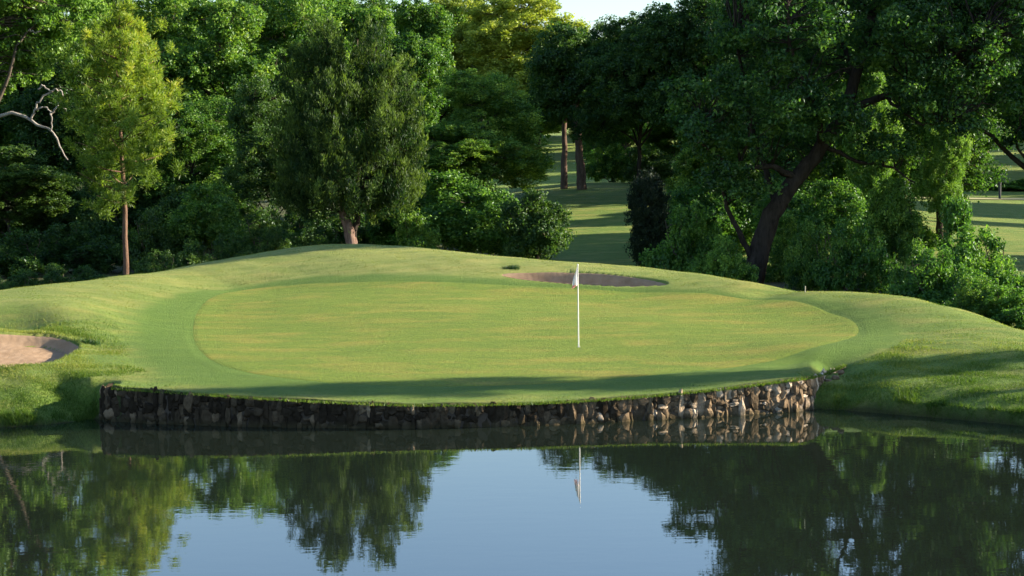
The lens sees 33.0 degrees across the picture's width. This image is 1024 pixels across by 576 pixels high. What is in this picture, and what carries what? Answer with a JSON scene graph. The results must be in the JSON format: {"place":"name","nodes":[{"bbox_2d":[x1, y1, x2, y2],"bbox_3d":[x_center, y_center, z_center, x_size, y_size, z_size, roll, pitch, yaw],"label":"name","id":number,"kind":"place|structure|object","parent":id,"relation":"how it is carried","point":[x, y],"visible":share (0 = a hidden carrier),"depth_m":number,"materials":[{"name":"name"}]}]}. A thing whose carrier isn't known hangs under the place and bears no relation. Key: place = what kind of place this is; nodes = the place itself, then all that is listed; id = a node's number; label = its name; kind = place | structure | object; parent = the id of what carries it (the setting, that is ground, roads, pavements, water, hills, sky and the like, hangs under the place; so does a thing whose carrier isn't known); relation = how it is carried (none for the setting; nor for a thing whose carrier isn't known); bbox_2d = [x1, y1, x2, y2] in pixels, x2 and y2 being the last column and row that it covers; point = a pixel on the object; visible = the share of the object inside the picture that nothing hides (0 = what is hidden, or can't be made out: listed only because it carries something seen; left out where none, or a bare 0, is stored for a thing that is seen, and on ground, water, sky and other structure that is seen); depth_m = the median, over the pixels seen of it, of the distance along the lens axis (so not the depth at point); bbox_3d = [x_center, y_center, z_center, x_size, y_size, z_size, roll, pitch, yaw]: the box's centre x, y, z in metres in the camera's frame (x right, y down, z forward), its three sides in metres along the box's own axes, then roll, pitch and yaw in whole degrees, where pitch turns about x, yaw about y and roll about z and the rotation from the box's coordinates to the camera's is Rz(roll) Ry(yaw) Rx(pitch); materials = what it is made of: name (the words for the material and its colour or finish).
{"place":"outdoors","nodes":[
{"label":"outdoors","id":0,"kind":"place"},
{"bbox_2d":[61,0,856,117],"label":"sky","id":1,"kind":"structure","parent":0,"point":[591,10],"materials":[{"name":"white"}]},
{"bbox_2d":[0,409,1023,575],"bbox_3d":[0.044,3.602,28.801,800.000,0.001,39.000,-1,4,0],"label":"water","id":2,"kind":"structure","parent":0,"point":[821,492],"depth_m":29.25,"materials":[{"name":"blue liquid"}]},
{"bbox_2d":[0,119,1023,426],"bbox_3d":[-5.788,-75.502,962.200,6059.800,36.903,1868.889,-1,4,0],"label":"ground","id":3,"kind":"structure","parent":0,"point":[156,341],"depth_m":48.48,"materials":[{"name":"plant"}]},
{"bbox_2d":[0,89,16,126],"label":"broadleaf tree","id":4,"kind":"object","parent":3,"relation":"on","point":[8,94],"visible":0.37,"depth_m":117.72,"materials":[{"name":"green plant"}]},
{"bbox_2d":[0,267,39,289],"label":"shrub","id":5,"kind":"object","parent":3,"relation":"on","point":[21,279],"visible":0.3,"depth_m":67.83,"materials":[{"name":"green plant"}]},
{"bbox_2d":[0,227,49,277],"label":"shrub","id":6,"kind":"object","parent":3,"relation":"on","point":[15,257],"visible":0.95,"depth_m":85.35,"materials":[{"name":"green plant"}]},
{"bbox_2d":[0,202,50,248],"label":"shrub","id":7,"kind":"object","parent":3,"relation":"on","point":[27,226],"visible":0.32,"depth_m":100.80,"materials":[{"name":"green plant"}]},
{"bbox_2d":[0,334,77,366],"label":"sand bunker","id":8,"kind":"object","parent":3,"relation":"on","point":[13,350],"visible":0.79,"depth_m":44.96},
{"bbox_2d":[0,144,81,235],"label":"broadleaf tree","id":9,"kind":"object","parent":3,"relation":"on","point":[24,175],"visible":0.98,"depth_m":99.06,"materials":[{"name":"green plant"}]},
{"bbox_2d":[0,3,105,185],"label":"broadleaf tree","id":10,"kind":"object","parent":3,"relation":"on","point":[6,136],"visible":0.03,"depth_m":118.87,"materials":[{"name":"green plant"}]},
{"bbox_2d":[0,0,112,159],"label":"broadleaf tree","id":11,"kind":"object","parent":3,"relation":"on","point":[15,52],"visible":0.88,"depth_m":83.88,"materials":[{"name":"green plant"}]},
{"bbox_2d":[38,262,75,284],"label":"shrub","id":12,"kind":"object","parent":3,"relation":"on","point":[51,277],"visible":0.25,"depth_m":69.95,"materials":[{"name":"green plant"}]},
{"bbox_2d":[25,186,99,237],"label":"shrub","id":13,"kind":"object","parent":3,"relation":"on","point":[67,218],"visible":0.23,"depth_m":102.33,"materials":[{"name":"green plant"}]},
{"bbox_2d":[0,54,138,190],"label":"broadleaf tree","id":14,"kind":"object","parent":3,"relation":"on","point":[30,134],"visible":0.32,"depth_m":109.99,"materials":[{"name":"green plant"}]},
{"bbox_2d":[36,219,122,273],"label":"shrub","id":15,"kind":"object","parent":3,"relation":"on","point":[78,248],"visible":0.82,"depth_m":87.35,"materials":[{"name":"green plant"}]},
{"bbox_2d":[69,265,106,281],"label":"shrub","id":16,"kind":"object","parent":3,"relation":"on","point":[86,274],"visible":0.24,"depth_m":68.96,"materials":[{"name":"green plant"}]},
{"bbox_2d":[63,189,135,250],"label":"shrub","id":17,"kind":"object","parent":3,"relation":"on","point":[96,224],"visible":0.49,"depth_m":100.16,"materials":[{"name":"green plant"}]},
{"bbox_2d":[76,178,126,240],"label":"shrub","id":18,"kind":"object","parent":3,"relation":"on","point":[87,190],"depth_m":105.17,"materials":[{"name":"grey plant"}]},
{"bbox_2d":[30,0,189,274],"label":"pine tree","id":19,"kind":"object","parent":3,"relation":"on","point":[131,58],"visible":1,"depth_m":78.79,"materials":[{"name":"green plant"}]},
{"bbox_2d":[92,183,166,245],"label":"shrub","id":20,"kind":"object","parent":3,"relation":"on","point":[142,202],"visible":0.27,"depth_m":102.68,"materials":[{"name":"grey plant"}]},
{"bbox_2d":[69,0,221,185],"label":"broadleaf tree","id":21,"kind":"object","parent":3,"relation":"on","point":[168,10],"visible":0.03,"depth_m":123.28,"materials":[{"name":"green plant"}]},
{"bbox_2d":[129,248,175,274],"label":"shrub","id":22,"kind":"object","parent":3,"relation":"on","point":[152,264],"visible":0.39,"depth_m":72.90,"materials":[{"name":"green plant"}]},
{"bbox_2d":[111,204,195,272],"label":"shrub","id":23,"kind":"object","parent":3,"relation":"on","point":[147,239],"visible":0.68,"depth_m":87.33,"materials":[{"name":"green plant"}]},
{"bbox_2d":[144,183,216,239],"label":"shrub","id":24,"kind":"object","parent":3,"relation":"on","point":[168,203],"visible":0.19,"depth_m":98.67,"materials":[{"name":"green plant"}]},
{"bbox_2d":[109,92,259,219],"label":"broadleaf tree","id":25,"kind":"object","parent":3,"relation":"on","point":[195,127],"visible":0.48,"depth_m":102.23,"materials":[{"name":"green plant"}]},
{"bbox_2d":[162,238,212,268],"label":"shrub","id":26,"kind":"object","parent":3,"relation":"on","point":[191,256],"visible":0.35,"depth_m":74.81,"materials":[{"name":"green plant"}]},
{"bbox_2d":[164,182,249,257],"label":"shrub","id":27,"kind":"object","parent":3,"relation":"on","point":[201,216],"visible":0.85,"depth_m":88.86,"materials":[{"name":"green plant"}]},
{"bbox_2d":[140,0,282,157],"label":"broadleaf tree","id":28,"kind":"object","parent":3,"relation":"on","point":[203,68],"visible":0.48,"depth_m":114.76,"materials":[{"name":"green plant"}]},
{"bbox_2d":[209,231,255,261],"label":"shrub","id":29,"kind":"object","parent":3,"relation":"on","point":[234,250],"visible":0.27,"depth_m":76.79,"materials":[{"name":"green plant"}]},
{"bbox_2d":[217,203,306,252],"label":"shrub","id":30,"kind":"object","parent":3,"relation":"on","point":[254,233],"visible":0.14,"depth_m":85.11,"materials":[{"name":"green plant"}]},
{"bbox_2d":[218,70,322,229],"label":"broadleaf tree","id":31,"kind":"object","parent":3,"relation":"on","point":[255,109],"visible":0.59,"depth_m":96.00,"materials":[{"name":"green plant"}]},
{"bbox_2d":[252,225,298,253],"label":"shrub","id":32,"kind":"object","parent":3,"relation":"on","point":[274,243],"visible":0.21,"depth_m":77.65,"materials":[{"name":"green plant"}]},
{"bbox_2d":[236,0,365,181],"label":"broadleaf tree","id":33,"kind":"object","parent":3,"relation":"on","point":[291,18],"visible":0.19,"depth_m":125.71,"materials":[{"name":"green plant"}]},
{"bbox_2d":[257,0,356,74],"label":"broadleaf tree","id":34,"kind":"object","parent":3,"relation":"on","point":[331,4],"visible":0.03,"depth_m":205.86,"materials":[{"name":"green plant"}]},
{"bbox_2d":[283,205,333,233],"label":"shrub","id":35,"kind":"object","parent":3,"relation":"on","point":[298,226],"visible":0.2,"depth_m":101.18,"materials":[{"name":"green plant"}]},
{"bbox_2d":[284,218,339,247],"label":"shrub","id":36,"kind":"object","parent":3,"relation":"on","point":[310,238],"visible":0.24,"depth_m":83.87,"materials":[{"name":"green plant"}]},
{"bbox_2d":[263,14,430,243],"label":"cedar tree","id":37,"kind":"object","parent":3,"relation":"on","point":[321,113],"visible":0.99,"depth_m":76.80,"materials":[{"name":"green plant"}]},
{"bbox_2d":[312,209,384,244],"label":"shrub","id":38,"kind":"object","parent":3,"relation":"on","point":[362,238],"visible":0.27,"depth_m":97.33,"materials":[{"name":"green plant"}]},
{"bbox_2d":[314,4,415,173],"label":"broadleaf tree","id":39,"kind":"object","parent":3,"relation":"on","point":[349,17],"visible":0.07,"depth_m":132.33,"materials":[{"name":"green plant"}]},
{"bbox_2d":[347,0,397,47],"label":"broadleaf tree","id":40,"kind":"object","parent":3,"relation":"on","point":[381,4],"depth_m":156.65,"materials":[{"name":"green plant"}]},
{"bbox_2d":[360,168,430,244],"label":"shrub","id":41,"kind":"object","parent":3,"relation":"on","point":[384,229],"visible":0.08,"depth_m":88.86,"materials":[{"name":"green plant"}]},
{"bbox_2d":[391,210,442,248],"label":"shrub","id":42,"kind":"object","parent":3,"relation":"on","point":[421,236],"visible":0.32,"depth_m":79.78,"materials":[{"name":"green plant"}]},
{"bbox_2d":[380,0,457,151],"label":"broadleaf tree","id":43,"kind":"object","parent":3,"relation":"on","point":[430,56],"visible":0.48,"depth_m":146.98,"materials":[{"name":"green plant"}]},
{"bbox_2d":[381,169,500,252],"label":"shrub","id":44,"kind":"object","parent":3,"relation":"on","point":[440,207],"visible":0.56,"depth_m":84.97,"materials":[{"name":"green plant"}]},
{"bbox_2d":[416,6,478,125],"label":"broadleaf tree","id":45,"kind":"object","parent":3,"relation":"on","point":[445,110],"visible":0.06,"depth_m":219.13,"materials":[{"name":"green plant"}]},
{"bbox_2d":[413,122,502,189],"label":"broadleaf tree","id":46,"kind":"object","parent":3,"relation":"on","point":[443,155],"visible":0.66,"depth_m":110.83,"materials":[{"name":"green plant"}]},
{"bbox_2d":[426,0,495,111],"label":"broadleaf tree","id":47,"kind":"object","parent":3,"relation":"on","point":[458,36],"visible":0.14,"depth_m":218.04,"materials":[{"name":"green plant"}]},
{"bbox_2d":[99,367,845,428],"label":"stone wall","id":48,"kind":"structure","parent":3,"relation":"on","point":[227,410],"depth_m":38.15,"materials":[{"name":"stone"}]},
{"bbox_2d":[111,363,846,406],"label":"edge grass","id":49,"kind":"structure","parent":48,"relation":"on","point":[838,368],"depth_m":38.18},
{"bbox_2d":[439,188,523,256],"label":"shrub","id":50,"kind":"object","parent":3,"relation":"on","point":[480,234],"visible":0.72,"depth_m":82.92,"materials":[{"name":"green plant"}]},
{"bbox_2d":[472,177,503,203],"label":"shrub","id":51,"kind":"object","parent":3,"relation":"on","point":[491,188],"visible":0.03,"depth_m":101.20,"materials":[{"name":"green plant"}]},
{"bbox_2d":[427,67,560,192],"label":"broadleaf tree","id":52,"kind":"object","parent":3,"relation":"on","point":[523,158],"visible":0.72,"depth_m":114.75,"materials":[{"name":"green plant"}]},
{"bbox_2d":[0,243,1023,426],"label":"rough grass","id":53,"kind":"structure","parent":3,"relation":"on","point":[27,414],"depth_m":40.56,"materials":[{"name":"plant"}]},
{"bbox_2d":[454,0,590,147],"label":"broadleaf tree","id":54,"kind":"object","parent":3,"relation":"on","point":[505,41],"visible":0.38,"depth_m":208.06,"materials":[{"name":"green plant"}]},
{"bbox_2d":[193,282,858,385],"bbox_3d":[-0.081,0.950,48.841,19.109,1.332,18.937,-1,4,0],"label":"putting green","id":55,"kind":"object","parent":3,"relation":"on","point":[416,333],"visible":1,"depth_m":47.15,"materials":[{"name":"plant"}]},
{"bbox_2d":[572,264,578,346],"bbox_3d":[1.662,0.492,44.831,0.225,2.235,0.116,-1,4,0],"label":"flagstick","id":56,"kind":"object","parent":55,"relation":"in","point":[575,281],"visible":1,"depth_m":44.79,"materials":[{"name":"white paint"}]},
{"bbox_2d":[501,117,561,149],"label":"broadleaf tree","id":57,"kind":"object","parent":3,"relation":"on","point":[546,130],"visible":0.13,"depth_m":231.83,"materials":[{"name":"green plant"}]},
{"bbox_2d":[489,187,576,259],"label":"shrub","id":58,"kind":"object","parent":3,"relation":"on","point":[533,229],"visible":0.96,"depth_m":79.29,"materials":[{"name":"green plant"}]},
{"bbox_2d":[523,43,588,188],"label":"fairway tree","id":59,"kind":"object","parent":3,"relation":"on","point":[558,109],"visible":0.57,"depth_m":125.71,"materials":[{"name":"green plant"}]},
{"bbox_2d":[527,25,608,173],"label":"fairway tree","id":60,"kind":"object","parent":3,"relation":"on","point":[552,125],"visible":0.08,"depth_m":129.16,"materials":[{"name":"green plant"}]},
{"bbox_2d":[529,18,607,189],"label":"fairway tree","id":61,"kind":"object","parent":3,"relation":"on","point":[574,42],"visible":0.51,"depth_m":124.41,"materials":[{"name":"green plant"}]},
{"bbox_2d":[502,272,666,286],"bbox_3d":[2.385,-0.153,56.979,5.543,0.667,1.357,0,4,13],"label":"sand bunker","id":62,"kind":"object","parent":3,"relation":"on","point":[591,279],"visible":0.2,"depth_m":57.45},
{"bbox_2d":[584,136,636,182],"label":"shrub","id":63,"kind":"object","parent":3,"relation":"on","point":[607,166],"visible":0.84,"depth_m":135.25,"materials":[{"name":"green plant"}]},
{"bbox_2d":[582,122,648,162],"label":"broadleaf tree","id":64,"kind":"object","parent":3,"relation":"on","point":[588,152],"visible":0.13,"depth_m":162.81,"materials":[{"name":"green plant"}]},
{"bbox_2d":[565,11,697,181],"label":"fairway tree","id":65,"kind":"object","parent":3,"relation":"on","point":[619,78],"visible":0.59,"depth_m":119.51,"materials":[{"name":"green plant"}]},
{"bbox_2d":[623,165,672,266],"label":"evergreen tree","id":66,"kind":"object","parent":3,"relation":"on","point":[645,199],"visible":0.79,"depth_m":83.41,"materials":[{"name":"plant"}]},
{"bbox_2d":[620,142,679,183],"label":"shrub","id":67,"kind":"object","parent":3,"relation":"on","point":[662,166],"visible":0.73,"depth_m":129.20,"materials":[{"name":"green plant"}]},
{"bbox_2d":[641,123,686,161],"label":"broadleaf tree","id":68,"kind":"object","parent":3,"relation":"on","point":[662,141],"visible":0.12,"depth_m":134.34,"materials":[{"name":"green plant"}]},
{"bbox_2d":[665,175,698,233],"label":"shrub","id":69,"kind":"object","parent":3,"relation":"on","point":[687,182],"visible":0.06,"depth_m":95.09,"materials":[{"name":"green plant"}]},
{"bbox_2d":[664,162,700,196],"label":"shrub","id":70,"kind":"object","parent":3,"relation":"on","point":[672,182],"visible":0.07,"depth_m":118.76,"materials":[{"name":"green plant"}]},
{"bbox_2d":[638,200,746,274],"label":"shrub","id":71,"kind":"object","parent":3,"relation":"on","point":[676,252],"visible":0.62,"depth_m":71.55,"materials":[{"name":"green plant"}]},
{"bbox_2d":[625,0,773,141],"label":"fairway tree","id":72,"kind":"object","parent":3,"relation":"on","point":[672,51],"visible":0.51,"depth_m":115.32,"materials":[{"name":"green plant"}]},
{"bbox_2d":[667,176,753,240],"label":"shrub","id":73,"kind":"object","parent":3,"relation":"on","point":[715,210],"visible":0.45,"depth_m":87.22,"materials":[{"name":"green plant"}]},
{"bbox_2d":[671,117,752,195],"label":"broadleaf tree","id":74,"kind":"object","parent":3,"relation":"on","point":[689,168],"visible":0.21,"depth_m":95.01,"materials":[{"name":"green plant"}]},
{"bbox_2d":[682,234,758,281],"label":"shrub","id":75,"kind":"object","parent":3,"relation":"on","point":[724,264],"visible":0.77,"depth_m":65.82,"materials":[{"name":"green plant"}]},
{"bbox_2d":[730,188,762,253],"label":"shrub","id":76,"kind":"object","parent":3,"relation":"on","point":[748,236],"visible":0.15,"depth_m":91.02,"materials":[{"name":"green plant"}]},
{"bbox_2d":[744,151,770,182],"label":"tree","id":77,"kind":"object","parent":3,"relation":"on","point":[754,176],"visible":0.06,"depth_m":118.82,"materials":[{"name":"green plant"}]},
{"bbox_2d":[747,146,808,203],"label":"broadleaf tree","id":78,"kind":"object","parent":3,"relation":"on","point":[761,175],"visible":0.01,"depth_m":98.30,"materials":[{"name":"green plant"}]},
{"bbox_2d":[750,179,810,257],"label":"shrub","id":79,"kind":"object","parent":3,"relation":"on","point":[757,209],"visible":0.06,"depth_m":83.44,"materials":[{"name":"green plant"}]},
{"bbox_2d":[764,212,799,282],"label":"shrub","id":80,"kind":"object","parent":3,"relation":"on","point":[787,225],"visible":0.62,"depth_m":73.53,"materials":[{"name":"green plant"}]},
{"bbox_2d":[704,0,884,197],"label":"broadleaf tree","id":81,"kind":"object","parent":3,"relation":"on","point":[786,159],"visible":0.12,"depth_m":90.18,"materials":[{"name":"plant"}]},
{"bbox_2d":[781,219,831,290],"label":"shrub","id":82,"kind":"object","parent":3,"relation":"on","point":[796,270],"visible":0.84,"depth_m":67.64,"materials":[{"name":"green plant"}]},
{"bbox_2d":[782,177,868,262],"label":"shrub","id":83,"kind":"object","parent":3,"relation":"on","point":[826,206],"visible":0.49,"depth_m":77.27,"materials":[{"name":"green plant"}]},
{"bbox_2d":[807,136,853,193],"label":"broadleaf tree","id":84,"kind":"object","parent":3,"relation":"on","point":[842,164],"visible":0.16,"depth_m":91.97,"materials":[{"name":"green plant"}]},
{"bbox_2d":[657,0,1023,283],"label":"oak tree","id":85,"kind":"object","parent":3,"relation":"on","point":[771,46],"visible":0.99,"depth_m":68.00,"materials":[{"name":"green plant"}]},
{"bbox_2d":[809,212,903,293],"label":"shrub","id":86,"kind":"object","parent":3,"relation":"on","point":[870,261],"visible":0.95,"depth_m":65.75,"materials":[{"name":"green plant"}]},
{"bbox_2d":[840,72,905,221],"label":"broadleaf tree","id":87,"kind":"object","parent":3,"relation":"on","point":[870,175],"visible":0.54,"depth_m":83.06,"materials":[{"name":"green plant"}]},
{"bbox_2d":[860,176,928,265],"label":"shrub","id":88,"kind":"object","parent":3,"relation":"on","point":[894,221],"visible":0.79,"depth_m":71.26,"materials":[{"name":"green plant"}]},
{"bbox_2d":[890,118,924,202],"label":"broadleaf tree","id":89,"kind":"object","parent":3,"relation":"on","point":[905,179],"visible":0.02,"depth_m":102.38,"materials":[{"name":"green plant"}]},
{"bbox_2d":[888,236,928,291],"bbox_3d":[14.427,-0.243,61.137,2.918,3.174,1.762,-4,5,-42],"label":"shrub","id":90,"kind":"object","parent":3,"relation":"on","point":[897,273],"visible":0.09,"depth_m":60.92,"materials":[{"name":"green plant"}]},
{"bbox_2d":[891,225,943,251],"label":"shrub","id":91,"kind":"object","parent":3,"relation":"on","point":[932,240],"visible":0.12,"depth_m":89.04,"materials":[{"name":"green plant"}]},
{"bbox_2d":[853,0,1018,239],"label":"broadleaf tree","id":92,"kind":"object","parent":3,"relation":"on","point":[974,177],"visible":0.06,"depth_m":95.54,"materials":[{"name":"plant"}]},
{"bbox_2d":[883,243,994,300],"bbox_3d":[14.162,-0.008,57.099,3.718,2.999,2.245,0,4,9],"label":"shrub","id":93,"kind":"object","parent":3,"relation":"on","point":[941,275],"visible":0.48,"depth_m":56.80,"materials":[{"name":"green plant"}]},
{"bbox_2d":[909,120,974,236],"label":"broadleaf tree","id":94,"kind":"object","parent":3,"relation":"on","point":[942,180],"visible":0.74,"depth_m":89.05,"materials":[{"name":"green plant"}]},
{"bbox_2d":[938,193,975,261],"bbox_3d":[15.963,-0.949,62.062,1.796,4.933,2.487,-2,4,-14],"label":"shrub","id":95,"kind":"object","parent":3,"relation":"on","point":[956,210],"visible":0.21,"depth_m":61.89,"materials":[{"name":"green plant"}]},
{"bbox_2d":[902,221,1023,295],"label":"shrub","id":96,"kind":"object","parent":3,"relation":"on","point":[996,265],"visible":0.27,"depth_m":58.83,"materials":[{"name":"green plant"}]},
{"bbox_2d":[913,266,1015,305],"bbox_3d":[14.903,0.419,56.189,4.140,2.308,2.499,-2,4,-22],"label":"shrub","id":97,"kind":"object","parent":3,"relation":"on","point":[933,296],"visible":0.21,"depth_m":55.94,"materials":[{"name":"green plant"}]},
{"bbox_2d":[913,21,1023,169],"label":"oak tree","id":98,"kind":"object","parent":3,"relation":"on","point":[1018,130],"visible":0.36,"depth_m":75.43,"materials":[{"name":"green plant"}]},
{"bbox_2d":[941,272,1013,325],"bbox_3d":[14.703,0.541,54.136,2.818,2.084,1.701,3,5,41],"label":"shrub","id":99,"kind":"object","parent":3,"relation":"on","point":[973,301],"visible":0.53,"depth_m":53.95,"materials":[{"name":"green plant"}]},
{"bbox_2d":[965,134,993,176],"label":"broadleaf tree","id":100,"kind":"object","parent":3,"relation":"on","point":[986,156],"visible":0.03,"depth_m":115.21,"materials":[{"name":"green plant"}]},
{"bbox_2d":[978,281,1023,329],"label":"shrub","id":101,"kind":"object","parent":3,"relation":"on","point":[1015,314],"visible":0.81,"depth_m":52.97,"materials":[{"name":"green plant"}]},
{"bbox_2d":[994,178,1023,189],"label":"shrub","id":102,"kind":"object","parent":3,"relation":"on","point":[1018,185],"visible":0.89,"depth_m":165.90,"materials":[{"name":"green plant"}]},
{"bbox_2d":[997,28,1023,159],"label":"broadleaf tree","id":103,"kind":"object","parent":3,"relation":"on","point":[1016,108],"depth_m":171.27,"materials":[{"name":"green plant"}]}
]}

